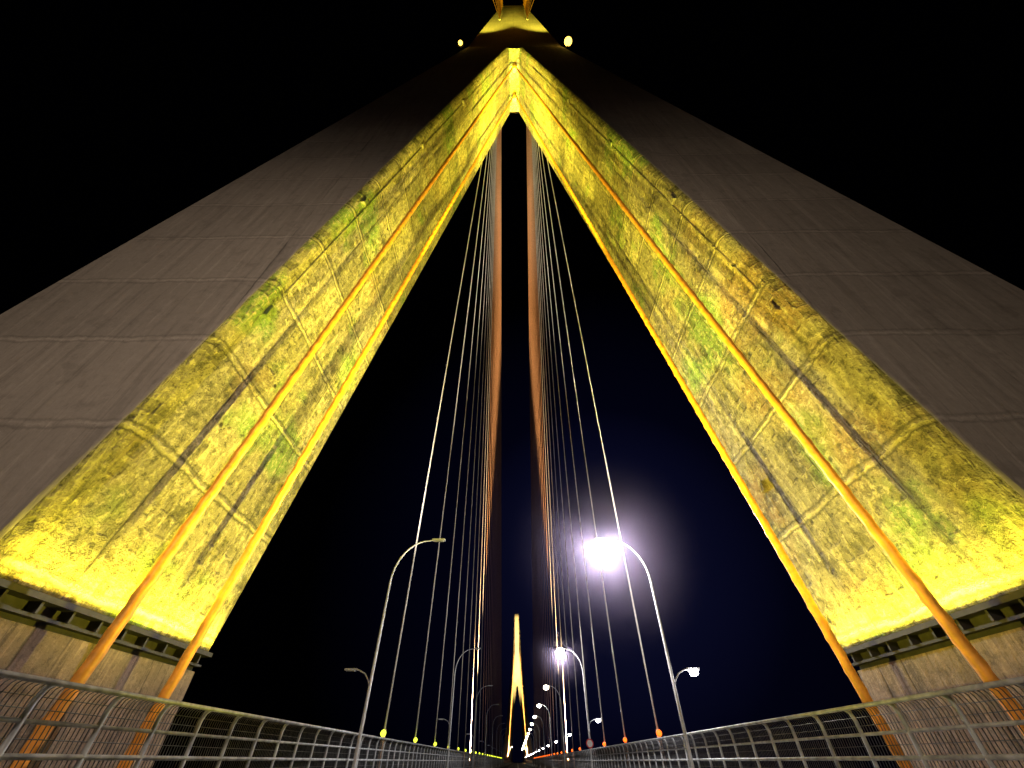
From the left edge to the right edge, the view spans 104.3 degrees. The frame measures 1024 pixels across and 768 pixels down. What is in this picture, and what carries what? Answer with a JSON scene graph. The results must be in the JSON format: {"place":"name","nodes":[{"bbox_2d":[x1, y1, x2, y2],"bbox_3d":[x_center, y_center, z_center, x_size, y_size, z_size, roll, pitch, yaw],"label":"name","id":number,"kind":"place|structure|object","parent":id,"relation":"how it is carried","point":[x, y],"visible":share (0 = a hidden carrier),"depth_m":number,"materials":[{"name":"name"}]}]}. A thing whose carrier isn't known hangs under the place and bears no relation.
{"place":"outdoors","nodes":[
{"label":"outdoors","id":0,"kind":"place"},
{"bbox_2d":[0,0,1023,767],"label":"sky","id":1,"kind":"structure","parent":0,"point":[118,117],"materials":[{"name":"black"}]},
{"bbox_2d":[494,762,541,767],"bbox_3d":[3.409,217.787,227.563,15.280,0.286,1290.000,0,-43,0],"label":"pavement","id":2,"kind":"structure","parent":0,"point":[513,762],"depth_m":158.37,"materials":[{"name":"concrete"}]},
{"bbox_2d":[344,538,444,767],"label":"street lamp","id":3,"kind":"object","parent":2,"relation":"on","point":[370,685],"visible":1,"depth_m":19.71,"materials":[{"name":"grey metal"}]},
{"bbox_2d":[438,648,480,767],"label":"street lamp","id":4,"kind":"object","parent":2,"relation":"on","point":[452,710],"visible":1,"depth_m":42.94,"materials":[{"name":"grey metal"}]},
{"bbox_2d":[466,685,492,767],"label":"street lamp","id":5,"kind":"object","parent":2,"relation":"on","point":[474,728],"visible":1,"depth_m":66.19,"materials":[{"name":"grey metal"}]},
{"bbox_2d":[480,704,498,767],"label":"street lamp","id":6,"kind":"object","parent":2,"relation":"on","point":[485,737],"visible":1,"depth_m":89.39,"materials":[{"name":"grey metal"}]},
{"bbox_2d":[533,715,548,767],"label":"street lamp","id":7,"kind":"object","parent":2,"relation":"on","point":[534,716],"visible":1,"depth_m":114.47,"materials":[{"name":"grey metal"}]},
{"bbox_2d":[537,704,556,767],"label":"street lamp","id":8,"kind":"object","parent":2,"relation":"on","point":[538,705],"visible":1,"depth_m":90.34,"materials":[{"name":"grey metal"}]},
{"bbox_2d":[543,685,570,767],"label":"street lamp","id":9,"kind":"object","parent":2,"relation":"on","point":[545,687],"visible":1,"depth_m":66.73,"materials":[{"name":"grey metal"}]},
{"bbox_2d":[556,648,600,767],"bbox_3d":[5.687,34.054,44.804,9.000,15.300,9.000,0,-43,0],"label":"street lamp","id":10,"kind":"object","parent":2,"relation":"on","point":[559,650],"visible":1,"depth_m":43.54,"materials":[{"name":"grey metal"}]},
{"bbox_2d":[586,739,593,747],"bbox_3d":[8.085,37.348,41.374,0.760,0.760,0.040,0,-43,0],"label":"traffic sign","id":11,"kind":"object","parent":10,"relation":"attached to","point":[589,743],"visible":1,"depth_m":41.36,"materials":[{"name":"paint"}]},
{"bbox_2d":[594,538,699,767],"bbox_3d":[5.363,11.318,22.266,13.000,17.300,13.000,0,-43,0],"label":"street lamp","id":12,"kind":"object","parent":2,"relation":"on","point":[600,543],"visible":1,"depth_m":19.59,"materials":[{"name":"grey metal"}]},
{"bbox_2d":[501,763,536,767],"bbox_3d":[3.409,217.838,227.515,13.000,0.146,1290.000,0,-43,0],"label":"road","id":13,"kind":"structure","parent":0,"point":[516,765],"depth_m":165.80,"materials":[{"name":"grey asphalt"}]},
{"label":"water","id":14,"kind":"structure","parent":0,"visible":0},
{"bbox_2d":[0,4,1023,767],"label":"bridge pylon","id":15,"kind":"object","parent":14,"relation":"in","point":[144,376],"visible":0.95,"depth_m":12.87,"materials":[{"name":"concrete"}]},
{"bbox_2d":[493,0,533,18],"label":"stay cables","id":16,"kind":"object","parent":15,"relation":"attached to","point":[499,3],"visible":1,"depth_m":80.44,"materials":[{"name":"metal"}]},
{"bbox_2d":[9,62,1023,767],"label":"stay cables","id":17,"kind":"object","parent":15,"relation":"attached to","point":[927,598],"visible":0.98,"depth_m":11.54,"materials":[{"name":"metal"}]},
{"bbox_2d":[376,125,666,767],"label":"stay cables","id":18,"kind":"object","parent":15,"relation":"attached to","point":[496,179],"visible":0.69,"depth_m":86.65,"materials":[{"name":"metal"}]},
{"bbox_2d":[502,614,533,760],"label":"bridge pylon","id":19,"kind":"object","parent":14,"relation":"in","point":[517,681],"visible":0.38,"depth_m":496.44,"materials":[{"name":"concrete"}]},
{"bbox_2d":[510,726,524,761],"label":"stay cables","id":20,"kind":"object","parent":19,"relation":"attached to","point":[512,745],"visible":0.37,"depth_m":571.70,"materials":[{"name":"metal"}]},
{"bbox_2d":[504,619,531,762],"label":"stay cables","id":21,"kind":"object","parent":19,"relation":"attached to","point":[522,690],"visible":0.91,"depth_m":412.47,"materials":[{"name":"metal"}]},
{"bbox_3d":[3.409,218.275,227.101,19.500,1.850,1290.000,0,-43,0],"label":"bridge deck","id":22,"kind":"structure","parent":0,"visible":0},
{"bbox_2d":[0,669,512,767],"bbox_3d":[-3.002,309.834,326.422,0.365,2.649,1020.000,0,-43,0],"label":"railing fence","id":23,"kind":"object","parent":22,"relation":"on","point":[433,757],"visible":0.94,"depth_m":9.18,"materials":[{"name":"metal"}]},
{"bbox_2d":[377,730,500,767],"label":"cable uplight","id":24,"kind":"object","parent":22,"relation":"on","point":[383,733],"visible":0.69,"depth_m":33.20,"materials":[{"name":"yellow"}]},
{"bbox_2d":[535,729,665,767],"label":"cable uplight","id":25,"kind":"object","parent":22,"relation":"on","point":[658,732],"visible":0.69,"depth_m":33.07,"materials":[{"name":"orange"}]},
{"bbox_2d":[522,676,1023,767],"bbox_3d":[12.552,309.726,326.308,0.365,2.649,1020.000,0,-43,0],"label":"railing fence","id":26,"kind":"object","parent":22,"relation":"on","point":[601,756],"visible":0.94,"depth_m":10.02,"materials":[{"name":"metal"}]}
]}

